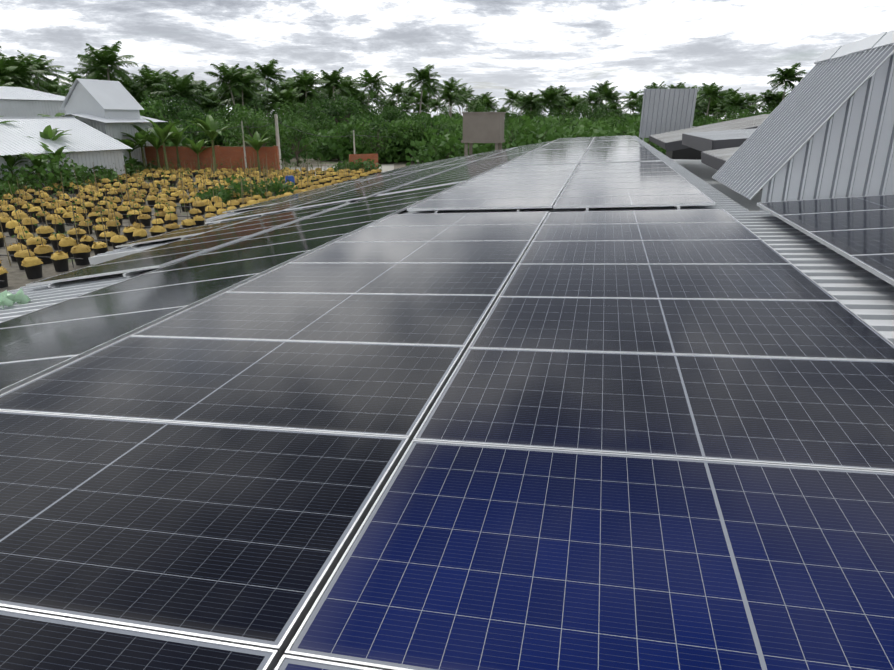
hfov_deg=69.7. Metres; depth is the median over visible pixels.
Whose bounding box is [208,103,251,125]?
tree
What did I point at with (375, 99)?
palm
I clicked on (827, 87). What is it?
corrugated roof
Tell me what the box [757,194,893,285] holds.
solar panels
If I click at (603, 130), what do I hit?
scrub
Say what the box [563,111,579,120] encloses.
tree
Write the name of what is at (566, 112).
tree
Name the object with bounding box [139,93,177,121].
tree
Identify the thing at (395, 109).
tree
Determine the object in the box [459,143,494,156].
scrub
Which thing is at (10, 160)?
banana plant
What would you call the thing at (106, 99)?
house roof
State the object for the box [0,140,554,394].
solar panels
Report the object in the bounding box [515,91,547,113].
palm
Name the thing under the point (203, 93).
palm
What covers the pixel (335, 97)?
tree
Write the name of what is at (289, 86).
palm
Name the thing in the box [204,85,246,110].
palm
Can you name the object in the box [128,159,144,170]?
undergrowth
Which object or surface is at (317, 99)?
palm
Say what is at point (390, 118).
tree
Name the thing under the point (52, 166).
undergrowth
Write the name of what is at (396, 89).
palm
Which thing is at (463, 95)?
palm
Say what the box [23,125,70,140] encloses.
banana plant
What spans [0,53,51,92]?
palm
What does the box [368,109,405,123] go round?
tree
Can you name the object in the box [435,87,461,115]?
palm
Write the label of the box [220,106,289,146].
wall tree
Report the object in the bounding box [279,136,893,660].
roof deck
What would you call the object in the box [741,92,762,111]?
palm
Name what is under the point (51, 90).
palm
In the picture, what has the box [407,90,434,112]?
palm
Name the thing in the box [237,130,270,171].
banana plant
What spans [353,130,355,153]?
utility pole
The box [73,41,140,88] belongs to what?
palm
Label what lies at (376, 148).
scrub tree
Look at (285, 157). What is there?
scrub
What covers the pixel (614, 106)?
palm
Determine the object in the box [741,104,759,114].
palm
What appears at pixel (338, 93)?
palm
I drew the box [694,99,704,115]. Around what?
palm
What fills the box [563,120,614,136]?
scrub
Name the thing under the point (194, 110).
tree
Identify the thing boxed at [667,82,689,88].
palm
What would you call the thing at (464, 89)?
palm
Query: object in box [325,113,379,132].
scrub
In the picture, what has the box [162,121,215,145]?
scrub
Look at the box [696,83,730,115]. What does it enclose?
palm
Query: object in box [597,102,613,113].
palm
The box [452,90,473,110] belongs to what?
palm
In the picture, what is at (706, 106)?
tree
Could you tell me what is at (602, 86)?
palm
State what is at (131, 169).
undergrowth
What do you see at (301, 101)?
palm
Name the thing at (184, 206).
potted plants
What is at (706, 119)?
tree
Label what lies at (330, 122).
scrub tree
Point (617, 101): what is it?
palm
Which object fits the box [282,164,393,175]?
yard path
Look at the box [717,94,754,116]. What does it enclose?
palm
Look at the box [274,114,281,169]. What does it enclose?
utility pole
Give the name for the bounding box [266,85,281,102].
palm
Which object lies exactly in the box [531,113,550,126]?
scrub tree
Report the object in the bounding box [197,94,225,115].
tree
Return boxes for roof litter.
[0,287,30,309]
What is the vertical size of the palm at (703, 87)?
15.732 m
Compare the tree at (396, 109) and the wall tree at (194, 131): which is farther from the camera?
the tree at (396, 109)
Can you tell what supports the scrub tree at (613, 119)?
on the ground at (314, 163)
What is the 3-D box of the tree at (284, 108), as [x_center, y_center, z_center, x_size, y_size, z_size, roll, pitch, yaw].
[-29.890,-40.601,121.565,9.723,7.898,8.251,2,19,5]
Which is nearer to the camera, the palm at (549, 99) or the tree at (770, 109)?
the tree at (770, 109)
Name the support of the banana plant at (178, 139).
on the nursery yard ground at (17, 278)
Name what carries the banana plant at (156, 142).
on the nursery yard ground at (17, 278)
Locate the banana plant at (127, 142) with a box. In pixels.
[114,138,148,166]
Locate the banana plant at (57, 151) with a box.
[40,142,74,161]
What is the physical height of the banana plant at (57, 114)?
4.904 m
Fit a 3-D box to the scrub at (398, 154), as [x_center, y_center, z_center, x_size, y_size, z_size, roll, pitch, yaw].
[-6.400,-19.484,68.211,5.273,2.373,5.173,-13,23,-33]
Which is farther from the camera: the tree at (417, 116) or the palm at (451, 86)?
the palm at (451, 86)
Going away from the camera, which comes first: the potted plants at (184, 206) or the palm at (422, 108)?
the potted plants at (184, 206)
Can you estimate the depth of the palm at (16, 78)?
101.17 m
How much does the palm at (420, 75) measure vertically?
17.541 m
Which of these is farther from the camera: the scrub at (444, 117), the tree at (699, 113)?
the tree at (699, 113)
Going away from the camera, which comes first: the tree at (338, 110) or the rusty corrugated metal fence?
the rusty corrugated metal fence
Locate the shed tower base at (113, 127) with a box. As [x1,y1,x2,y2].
[59,113,165,165]
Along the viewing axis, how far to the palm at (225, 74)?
115.18 m
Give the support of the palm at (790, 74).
on the ground at (314, 163)
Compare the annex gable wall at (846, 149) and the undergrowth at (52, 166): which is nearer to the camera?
the annex gable wall at (846, 149)
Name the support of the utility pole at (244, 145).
on the nursery yard ground at (17, 278)
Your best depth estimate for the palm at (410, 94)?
216.18 m
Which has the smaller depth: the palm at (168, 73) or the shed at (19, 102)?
the shed at (19, 102)
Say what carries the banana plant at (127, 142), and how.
on the nursery yard ground at (17, 278)
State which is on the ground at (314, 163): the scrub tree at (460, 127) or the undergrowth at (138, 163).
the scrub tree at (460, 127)
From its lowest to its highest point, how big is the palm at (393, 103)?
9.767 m
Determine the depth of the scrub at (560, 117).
112.23 m
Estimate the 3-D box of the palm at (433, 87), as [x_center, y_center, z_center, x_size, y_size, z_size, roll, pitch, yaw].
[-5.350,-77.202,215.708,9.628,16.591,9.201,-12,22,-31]
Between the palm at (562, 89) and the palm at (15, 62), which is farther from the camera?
the palm at (562, 89)
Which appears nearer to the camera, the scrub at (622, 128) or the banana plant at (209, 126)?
the banana plant at (209, 126)
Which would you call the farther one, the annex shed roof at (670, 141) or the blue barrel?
the blue barrel
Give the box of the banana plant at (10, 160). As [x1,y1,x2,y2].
[0,155,29,173]
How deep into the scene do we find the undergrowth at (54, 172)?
41.00 m
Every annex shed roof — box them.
[649,114,769,151]
[682,128,813,151]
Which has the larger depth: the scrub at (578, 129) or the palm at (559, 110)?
the palm at (559, 110)
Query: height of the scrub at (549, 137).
4.054 m
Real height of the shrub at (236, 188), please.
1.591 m
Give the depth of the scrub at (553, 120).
77.64 m
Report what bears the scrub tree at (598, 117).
on the ground at (314, 163)
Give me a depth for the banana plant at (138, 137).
51.48 m
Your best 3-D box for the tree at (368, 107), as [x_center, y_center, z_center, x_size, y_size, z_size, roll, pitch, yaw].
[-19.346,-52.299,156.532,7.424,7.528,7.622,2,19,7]
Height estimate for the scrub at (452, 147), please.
3.392 m
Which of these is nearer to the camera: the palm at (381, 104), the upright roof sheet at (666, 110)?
the upright roof sheet at (666, 110)
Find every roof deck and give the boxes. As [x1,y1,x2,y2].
[0,152,501,321]
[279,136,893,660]
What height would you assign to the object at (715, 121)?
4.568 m
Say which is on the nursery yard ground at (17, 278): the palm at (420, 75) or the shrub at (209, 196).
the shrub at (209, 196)
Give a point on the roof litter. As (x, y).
(8, 298)
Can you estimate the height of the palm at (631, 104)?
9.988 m
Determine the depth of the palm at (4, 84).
92.92 m
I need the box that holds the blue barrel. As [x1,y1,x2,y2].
[285,176,294,184]
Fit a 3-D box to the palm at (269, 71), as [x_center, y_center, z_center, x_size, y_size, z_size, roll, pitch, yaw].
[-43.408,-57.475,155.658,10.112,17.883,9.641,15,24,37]
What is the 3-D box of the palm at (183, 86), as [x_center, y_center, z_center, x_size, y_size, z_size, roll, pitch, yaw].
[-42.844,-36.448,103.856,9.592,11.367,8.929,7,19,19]
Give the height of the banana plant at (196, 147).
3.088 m
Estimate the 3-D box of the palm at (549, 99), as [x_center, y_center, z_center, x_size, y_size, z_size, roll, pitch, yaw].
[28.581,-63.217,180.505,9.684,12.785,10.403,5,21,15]
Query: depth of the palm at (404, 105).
204.24 m
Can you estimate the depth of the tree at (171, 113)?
85.26 m
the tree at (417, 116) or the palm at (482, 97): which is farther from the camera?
the palm at (482, 97)
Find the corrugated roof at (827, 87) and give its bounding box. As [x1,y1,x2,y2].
[712,30,893,199]
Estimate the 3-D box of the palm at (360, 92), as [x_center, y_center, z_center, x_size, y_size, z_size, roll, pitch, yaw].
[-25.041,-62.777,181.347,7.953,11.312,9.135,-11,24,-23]
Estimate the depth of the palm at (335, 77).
145.73 m
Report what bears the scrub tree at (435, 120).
on the ground at (314, 163)
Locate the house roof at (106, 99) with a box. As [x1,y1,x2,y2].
[60,78,143,118]
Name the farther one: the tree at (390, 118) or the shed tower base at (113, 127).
the tree at (390, 118)
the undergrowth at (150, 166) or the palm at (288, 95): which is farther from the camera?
the palm at (288, 95)
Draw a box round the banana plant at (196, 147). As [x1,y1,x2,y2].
[180,137,211,170]
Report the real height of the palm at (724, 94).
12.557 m
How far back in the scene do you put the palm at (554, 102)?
195.22 m
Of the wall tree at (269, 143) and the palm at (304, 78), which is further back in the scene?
the palm at (304, 78)
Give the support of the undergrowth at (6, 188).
on the nursery yard ground at (17, 278)
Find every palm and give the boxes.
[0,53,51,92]
[0,59,20,86]
[0,81,13,86]
[1,68,21,86]
[17,50,67,91]
[26,77,68,94]
[50,71,103,96]
[67,53,118,79]
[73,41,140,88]
[110,77,130,90]
[118,74,146,102]
[129,65,171,101]
[133,70,178,102]
[134,93,144,102]
[150,72,213,113]
[169,73,204,106]
[186,90,212,113]
[194,80,215,109]
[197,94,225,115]
[204,63,252,105]
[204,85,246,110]
[217,67,268,105]
[219,83,268,112]
[231,65,268,97]
[232,83,270,116]
[250,59,286,114]
[261,91,296,115]
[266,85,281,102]
[267,87,306,113]
[269,77,294,91]
[279,74,324,106]
[283,68,330,104]
[293,90,312,116]
[309,90,328,109]
[315,67,354,99]
[315,84,347,104]
[335,89,359,96]
[339,75,358,95]
[346,94,370,113]
[351,69,389,108]
[352,91,370,108]
[365,90,384,106]
[376,97,395,113]
[379,99,403,111]
[385,81,410,104]
[397,102,413,114]
[399,86,418,112]
[405,64,442,113]
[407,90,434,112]
[414,79,442,112]
[414,103,431,113]
[426,98,443,113]
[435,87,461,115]
[436,77,467,117]
[444,90,469,115]
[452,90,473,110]
[458,86,476,111]
[466,100,480,111]
[468,92,496,111]
[473,96,499,111]
[498,89,523,111]
[513,95,528,114]
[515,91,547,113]
[532,86,565,114]
[542,89,565,115]
[548,105,567,117]
[553,84,569,101]
[557,92,572,108]
[563,95,585,114]
[576,90,606,111]
[589,80,617,101]
[594,87,621,104]
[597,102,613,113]
[605,91,623,107]
[606,102,624,116]
[622,90,641,113]
[622,99,639,112]
[638,81,667,96]
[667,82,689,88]
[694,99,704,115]
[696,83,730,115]
[696,94,708,114]
[698,82,714,95]
[703,90,731,114]
[704,100,719,116]
[713,101,732,117]
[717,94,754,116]
[723,87,743,95]
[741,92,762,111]
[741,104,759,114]
[754,88,779,109]
[763,90,790,109]
[766,62,806,100]
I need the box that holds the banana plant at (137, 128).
[130,124,150,166]
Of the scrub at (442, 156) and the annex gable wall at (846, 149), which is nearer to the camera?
the annex gable wall at (846, 149)
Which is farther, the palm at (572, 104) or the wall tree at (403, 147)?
the palm at (572, 104)
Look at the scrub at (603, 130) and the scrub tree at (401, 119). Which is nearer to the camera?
the scrub at (603, 130)
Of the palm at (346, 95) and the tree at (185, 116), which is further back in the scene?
the palm at (346, 95)
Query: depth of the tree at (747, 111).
157.96 m
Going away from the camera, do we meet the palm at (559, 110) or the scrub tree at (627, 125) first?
the scrub tree at (627, 125)
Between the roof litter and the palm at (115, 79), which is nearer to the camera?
the roof litter
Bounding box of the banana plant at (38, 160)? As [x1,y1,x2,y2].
[20,152,51,185]
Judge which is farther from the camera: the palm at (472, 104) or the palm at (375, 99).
the palm at (472, 104)
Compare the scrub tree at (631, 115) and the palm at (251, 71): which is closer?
the scrub tree at (631, 115)
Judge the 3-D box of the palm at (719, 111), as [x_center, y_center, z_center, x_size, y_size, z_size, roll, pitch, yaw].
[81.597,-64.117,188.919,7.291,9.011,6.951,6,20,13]
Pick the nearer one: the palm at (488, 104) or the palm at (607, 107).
the palm at (607, 107)
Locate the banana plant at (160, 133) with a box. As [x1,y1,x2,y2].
[143,118,180,169]
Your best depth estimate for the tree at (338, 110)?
99.75 m
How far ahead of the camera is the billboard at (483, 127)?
51.19 m
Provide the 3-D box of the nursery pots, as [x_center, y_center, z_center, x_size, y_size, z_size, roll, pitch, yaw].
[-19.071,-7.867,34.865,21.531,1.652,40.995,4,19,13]
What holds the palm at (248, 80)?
on the ground at (314, 163)
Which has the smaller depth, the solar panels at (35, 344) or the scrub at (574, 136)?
the solar panels at (35, 344)
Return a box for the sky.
[0,0,893,118]
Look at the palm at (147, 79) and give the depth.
105.03 m
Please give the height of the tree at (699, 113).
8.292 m
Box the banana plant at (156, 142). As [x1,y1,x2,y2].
[134,126,173,167]
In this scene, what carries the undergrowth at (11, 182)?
on the nursery yard ground at (17, 278)
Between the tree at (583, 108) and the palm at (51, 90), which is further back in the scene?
the tree at (583, 108)
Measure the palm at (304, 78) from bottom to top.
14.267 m
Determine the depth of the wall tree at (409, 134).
66.75 m
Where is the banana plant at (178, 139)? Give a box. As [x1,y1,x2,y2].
[168,122,190,167]
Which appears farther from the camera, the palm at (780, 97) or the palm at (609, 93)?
the palm at (609, 93)
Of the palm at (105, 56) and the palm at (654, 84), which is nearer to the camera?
the palm at (105, 56)
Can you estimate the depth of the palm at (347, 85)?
178.72 m
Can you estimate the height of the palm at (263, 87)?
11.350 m
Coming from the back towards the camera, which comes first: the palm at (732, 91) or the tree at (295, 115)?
the palm at (732, 91)
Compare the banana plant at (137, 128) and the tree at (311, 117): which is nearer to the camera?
the banana plant at (137, 128)
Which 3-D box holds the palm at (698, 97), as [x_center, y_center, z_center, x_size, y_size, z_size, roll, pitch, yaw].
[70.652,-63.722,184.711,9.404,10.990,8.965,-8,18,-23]
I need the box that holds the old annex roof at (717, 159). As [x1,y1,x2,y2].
[701,138,810,189]
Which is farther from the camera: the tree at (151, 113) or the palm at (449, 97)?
the palm at (449, 97)
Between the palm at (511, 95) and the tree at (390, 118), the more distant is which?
the palm at (511, 95)
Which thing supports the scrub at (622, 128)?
on the ground at (314, 163)
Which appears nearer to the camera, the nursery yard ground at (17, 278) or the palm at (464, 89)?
the nursery yard ground at (17, 278)
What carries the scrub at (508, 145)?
on the ground at (314, 163)
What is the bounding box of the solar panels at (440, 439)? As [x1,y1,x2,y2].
[0,135,893,669]
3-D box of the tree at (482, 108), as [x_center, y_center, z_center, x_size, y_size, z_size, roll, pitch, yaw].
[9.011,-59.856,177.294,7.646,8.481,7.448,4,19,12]
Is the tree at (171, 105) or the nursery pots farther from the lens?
the tree at (171, 105)
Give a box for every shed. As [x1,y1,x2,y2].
[0,86,65,116]
[0,117,132,190]
[666,126,700,159]
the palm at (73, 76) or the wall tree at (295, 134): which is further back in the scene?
the palm at (73, 76)
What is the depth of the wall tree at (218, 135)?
61.18 m
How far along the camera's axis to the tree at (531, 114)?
185.36 m
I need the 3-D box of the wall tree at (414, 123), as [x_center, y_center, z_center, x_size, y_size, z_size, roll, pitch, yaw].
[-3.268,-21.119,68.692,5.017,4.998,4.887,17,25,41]
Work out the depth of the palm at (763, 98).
174.36 m
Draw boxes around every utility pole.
[241,121,246,168]
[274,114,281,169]
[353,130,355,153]
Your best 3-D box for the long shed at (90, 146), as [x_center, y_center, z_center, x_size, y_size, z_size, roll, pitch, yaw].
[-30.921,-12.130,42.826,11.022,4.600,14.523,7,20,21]
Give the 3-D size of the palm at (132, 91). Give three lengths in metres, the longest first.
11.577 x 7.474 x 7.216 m
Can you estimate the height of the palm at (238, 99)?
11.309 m
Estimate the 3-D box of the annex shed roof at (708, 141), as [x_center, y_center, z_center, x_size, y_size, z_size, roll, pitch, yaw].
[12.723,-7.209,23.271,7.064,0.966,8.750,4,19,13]
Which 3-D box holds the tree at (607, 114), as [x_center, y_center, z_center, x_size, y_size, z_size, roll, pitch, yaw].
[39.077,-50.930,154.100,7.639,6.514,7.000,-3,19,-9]
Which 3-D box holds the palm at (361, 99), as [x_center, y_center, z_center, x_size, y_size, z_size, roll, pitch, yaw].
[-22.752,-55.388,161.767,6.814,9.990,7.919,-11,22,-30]
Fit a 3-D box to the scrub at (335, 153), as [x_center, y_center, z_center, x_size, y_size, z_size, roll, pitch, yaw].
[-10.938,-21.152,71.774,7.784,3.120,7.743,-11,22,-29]
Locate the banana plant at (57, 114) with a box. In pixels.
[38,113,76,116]
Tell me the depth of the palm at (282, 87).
163.78 m
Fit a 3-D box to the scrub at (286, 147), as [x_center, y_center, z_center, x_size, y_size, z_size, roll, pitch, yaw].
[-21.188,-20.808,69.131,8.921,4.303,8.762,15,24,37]
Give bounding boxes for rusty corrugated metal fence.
[144,145,377,173]
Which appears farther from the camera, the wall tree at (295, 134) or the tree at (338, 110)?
the tree at (338, 110)
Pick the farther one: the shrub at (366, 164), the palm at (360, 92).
the palm at (360, 92)
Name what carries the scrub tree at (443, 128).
on the ground at (314, 163)
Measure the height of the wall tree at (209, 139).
3.449 m
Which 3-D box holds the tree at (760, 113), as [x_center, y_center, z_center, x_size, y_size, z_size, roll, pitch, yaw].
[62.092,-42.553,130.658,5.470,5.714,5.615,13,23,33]
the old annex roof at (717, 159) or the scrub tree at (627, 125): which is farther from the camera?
the scrub tree at (627, 125)
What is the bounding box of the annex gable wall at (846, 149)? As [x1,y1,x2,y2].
[760,53,893,210]
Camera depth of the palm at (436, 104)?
202.55 m
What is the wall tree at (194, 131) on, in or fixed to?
on the ground at (314, 163)
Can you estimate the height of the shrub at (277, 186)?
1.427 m
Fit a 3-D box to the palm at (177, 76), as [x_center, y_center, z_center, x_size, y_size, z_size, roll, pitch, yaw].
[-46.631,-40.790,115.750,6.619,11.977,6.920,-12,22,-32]
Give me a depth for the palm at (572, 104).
187.51 m
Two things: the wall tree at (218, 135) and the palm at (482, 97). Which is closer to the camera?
the wall tree at (218, 135)
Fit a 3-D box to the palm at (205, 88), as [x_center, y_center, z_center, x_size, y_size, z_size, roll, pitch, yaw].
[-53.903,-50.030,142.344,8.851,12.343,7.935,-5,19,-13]
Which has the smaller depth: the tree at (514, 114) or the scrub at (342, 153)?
the scrub at (342, 153)
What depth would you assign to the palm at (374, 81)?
161.69 m
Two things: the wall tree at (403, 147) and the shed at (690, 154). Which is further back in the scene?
the wall tree at (403, 147)
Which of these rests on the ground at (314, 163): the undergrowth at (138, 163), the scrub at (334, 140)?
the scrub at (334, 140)
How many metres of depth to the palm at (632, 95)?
240.62 m
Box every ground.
[0,178,292,292]
[282,119,730,168]
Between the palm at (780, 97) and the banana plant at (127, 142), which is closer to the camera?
the banana plant at (127, 142)
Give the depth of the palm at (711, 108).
201.01 m
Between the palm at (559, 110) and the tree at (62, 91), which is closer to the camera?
the tree at (62, 91)
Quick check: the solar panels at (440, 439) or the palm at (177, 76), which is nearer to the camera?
the solar panels at (440, 439)
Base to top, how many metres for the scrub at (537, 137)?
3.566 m
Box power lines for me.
[184,121,375,136]
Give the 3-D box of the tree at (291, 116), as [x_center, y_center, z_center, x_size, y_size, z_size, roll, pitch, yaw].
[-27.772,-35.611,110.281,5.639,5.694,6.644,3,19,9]
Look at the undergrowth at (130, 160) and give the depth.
49.25 m
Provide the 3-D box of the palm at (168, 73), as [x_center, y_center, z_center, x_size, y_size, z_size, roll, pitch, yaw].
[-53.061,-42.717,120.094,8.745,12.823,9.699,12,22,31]
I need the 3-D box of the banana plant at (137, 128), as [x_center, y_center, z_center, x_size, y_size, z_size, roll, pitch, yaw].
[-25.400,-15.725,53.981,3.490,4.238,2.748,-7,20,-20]
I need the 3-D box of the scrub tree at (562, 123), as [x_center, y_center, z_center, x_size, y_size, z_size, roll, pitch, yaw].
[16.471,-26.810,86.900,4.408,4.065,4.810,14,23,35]
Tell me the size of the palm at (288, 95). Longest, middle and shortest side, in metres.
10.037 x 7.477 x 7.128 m
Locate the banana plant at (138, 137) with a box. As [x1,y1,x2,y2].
[119,130,154,168]
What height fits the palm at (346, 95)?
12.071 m
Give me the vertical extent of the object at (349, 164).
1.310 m
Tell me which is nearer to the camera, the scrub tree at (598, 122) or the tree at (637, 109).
the scrub tree at (598, 122)
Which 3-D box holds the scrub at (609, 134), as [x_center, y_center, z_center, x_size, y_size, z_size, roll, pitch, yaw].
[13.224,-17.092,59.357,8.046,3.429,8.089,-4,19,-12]
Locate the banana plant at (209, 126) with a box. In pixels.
[186,115,231,172]
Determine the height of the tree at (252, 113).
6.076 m
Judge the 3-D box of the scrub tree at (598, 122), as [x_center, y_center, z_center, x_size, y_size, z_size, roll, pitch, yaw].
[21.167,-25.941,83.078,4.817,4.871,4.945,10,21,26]
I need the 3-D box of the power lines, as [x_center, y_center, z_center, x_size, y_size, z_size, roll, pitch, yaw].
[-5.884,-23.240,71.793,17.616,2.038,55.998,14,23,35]
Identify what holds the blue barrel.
on the nursery yard ground at (17, 278)
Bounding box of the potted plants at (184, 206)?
[0,152,377,281]
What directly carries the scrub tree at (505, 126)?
on the ground at (314, 163)
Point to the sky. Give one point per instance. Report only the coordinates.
(495, 46)
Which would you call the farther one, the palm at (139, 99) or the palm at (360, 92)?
the palm at (360, 92)
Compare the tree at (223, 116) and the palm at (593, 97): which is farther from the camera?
the palm at (593, 97)
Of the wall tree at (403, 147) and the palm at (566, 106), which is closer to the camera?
the wall tree at (403, 147)
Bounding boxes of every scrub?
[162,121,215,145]
[233,122,291,156]
[241,118,331,163]
[309,118,380,160]
[312,132,357,160]
[315,131,368,160]
[324,123,352,135]
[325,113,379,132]
[347,136,395,161]
[360,118,440,162]
[364,143,407,162]
[405,132,472,165]
[411,118,506,159]
[423,113,456,127]
[423,134,473,161]
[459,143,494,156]
[472,114,569,153]
[506,138,536,147]
[507,130,554,146]
[519,124,605,145]
[525,116,592,133]
[530,114,561,125]
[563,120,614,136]
[570,132,607,137]
[571,131,611,136]
[594,116,658,148]
[594,123,657,147]
[597,122,665,154]
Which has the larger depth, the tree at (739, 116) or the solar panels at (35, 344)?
the tree at (739, 116)
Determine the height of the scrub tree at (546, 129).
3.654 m
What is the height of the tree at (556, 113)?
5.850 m
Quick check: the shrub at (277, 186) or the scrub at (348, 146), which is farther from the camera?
the scrub at (348, 146)
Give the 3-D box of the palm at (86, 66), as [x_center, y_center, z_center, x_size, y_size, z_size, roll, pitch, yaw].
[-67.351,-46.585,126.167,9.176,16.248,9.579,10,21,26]
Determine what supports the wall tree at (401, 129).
on the ground at (314, 163)
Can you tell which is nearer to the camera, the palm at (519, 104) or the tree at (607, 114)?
the tree at (607, 114)
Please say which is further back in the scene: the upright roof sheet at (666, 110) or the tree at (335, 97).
the tree at (335, 97)
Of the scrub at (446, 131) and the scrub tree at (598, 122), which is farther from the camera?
the scrub tree at (598, 122)
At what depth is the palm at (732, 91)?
231.45 m
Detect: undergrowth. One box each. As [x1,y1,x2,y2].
[0,151,96,192]
[0,170,40,193]
[0,181,16,199]
[24,162,81,190]
[78,165,122,183]
[123,156,141,176]
[126,166,137,175]
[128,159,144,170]
[140,163,163,170]
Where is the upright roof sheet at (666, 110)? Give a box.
[639,88,697,140]
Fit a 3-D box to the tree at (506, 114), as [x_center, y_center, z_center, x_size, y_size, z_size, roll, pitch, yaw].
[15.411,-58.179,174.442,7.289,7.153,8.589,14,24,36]
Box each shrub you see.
[196,188,230,206]
[213,174,272,199]
[253,177,297,196]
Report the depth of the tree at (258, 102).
111.50 m
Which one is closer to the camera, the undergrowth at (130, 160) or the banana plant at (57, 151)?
the banana plant at (57, 151)
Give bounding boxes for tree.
[57,84,68,95]
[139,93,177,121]
[139,99,163,126]
[140,95,191,126]
[152,94,192,129]
[160,110,205,138]
[178,111,233,146]
[180,105,209,124]
[193,134,235,145]
[194,117,247,146]
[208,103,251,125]
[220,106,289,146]
[231,108,268,123]
[234,98,271,125]
[235,123,284,149]
[268,99,309,120]
[269,111,295,128]
[270,111,304,127]
[272,117,323,165]
[296,109,332,125]
[309,115,342,133]
[311,92,353,125]
[312,93,365,125]
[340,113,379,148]
[351,117,400,163]
[359,105,377,116]
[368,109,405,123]
[373,111,395,122]
[381,118,420,145]
[383,104,410,116]
[383,106,407,120]
[386,115,411,130]
[390,120,432,149]
[395,130,427,162]
[403,113,435,146]
[407,113,430,121]
[418,115,450,130]
[434,105,461,118]
[434,121,463,146]
[448,122,462,132]
[468,102,490,111]
[496,107,516,120]
[504,118,517,139]
[506,112,526,123]
[516,127,547,137]
[519,109,541,118]
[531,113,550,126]
[544,111,558,118]
[551,107,574,119]
[556,121,578,130]
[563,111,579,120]
[569,101,603,119]
[588,113,606,126]
[594,108,625,120]
[596,116,624,125]
[598,113,639,129]
[610,118,639,133]
[622,113,636,120]
[634,101,642,116]
[693,103,707,118]
[693,109,701,122]
[694,115,714,125]
[720,105,749,121]
[729,111,752,120]
[742,111,761,117]
[760,106,773,112]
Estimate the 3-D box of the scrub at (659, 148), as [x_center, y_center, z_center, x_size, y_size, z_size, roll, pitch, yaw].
[17.467,-17.291,58.491,10.524,4.382,10.470,9,21,26]
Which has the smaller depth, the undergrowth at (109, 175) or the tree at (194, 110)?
the undergrowth at (109, 175)
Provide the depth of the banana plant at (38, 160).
39.82 m
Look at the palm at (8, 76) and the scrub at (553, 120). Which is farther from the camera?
the palm at (8, 76)
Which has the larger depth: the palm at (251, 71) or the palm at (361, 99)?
the palm at (361, 99)
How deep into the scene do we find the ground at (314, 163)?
66.72 m
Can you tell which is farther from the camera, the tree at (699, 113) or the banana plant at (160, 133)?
the tree at (699, 113)
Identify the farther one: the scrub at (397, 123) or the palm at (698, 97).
the palm at (698, 97)
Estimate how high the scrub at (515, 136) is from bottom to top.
5.034 m
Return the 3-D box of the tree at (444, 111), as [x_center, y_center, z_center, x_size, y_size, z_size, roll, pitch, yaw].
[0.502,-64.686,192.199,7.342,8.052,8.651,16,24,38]
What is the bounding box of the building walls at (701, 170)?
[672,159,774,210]
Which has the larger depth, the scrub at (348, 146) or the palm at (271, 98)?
the palm at (271, 98)
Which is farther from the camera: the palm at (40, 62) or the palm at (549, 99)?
the palm at (549, 99)
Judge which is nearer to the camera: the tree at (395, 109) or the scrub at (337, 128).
the scrub at (337, 128)
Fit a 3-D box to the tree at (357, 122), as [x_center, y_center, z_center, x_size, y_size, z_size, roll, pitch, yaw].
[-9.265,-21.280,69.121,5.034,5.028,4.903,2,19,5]
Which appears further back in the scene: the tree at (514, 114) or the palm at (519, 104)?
the palm at (519, 104)
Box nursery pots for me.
[0,157,380,287]

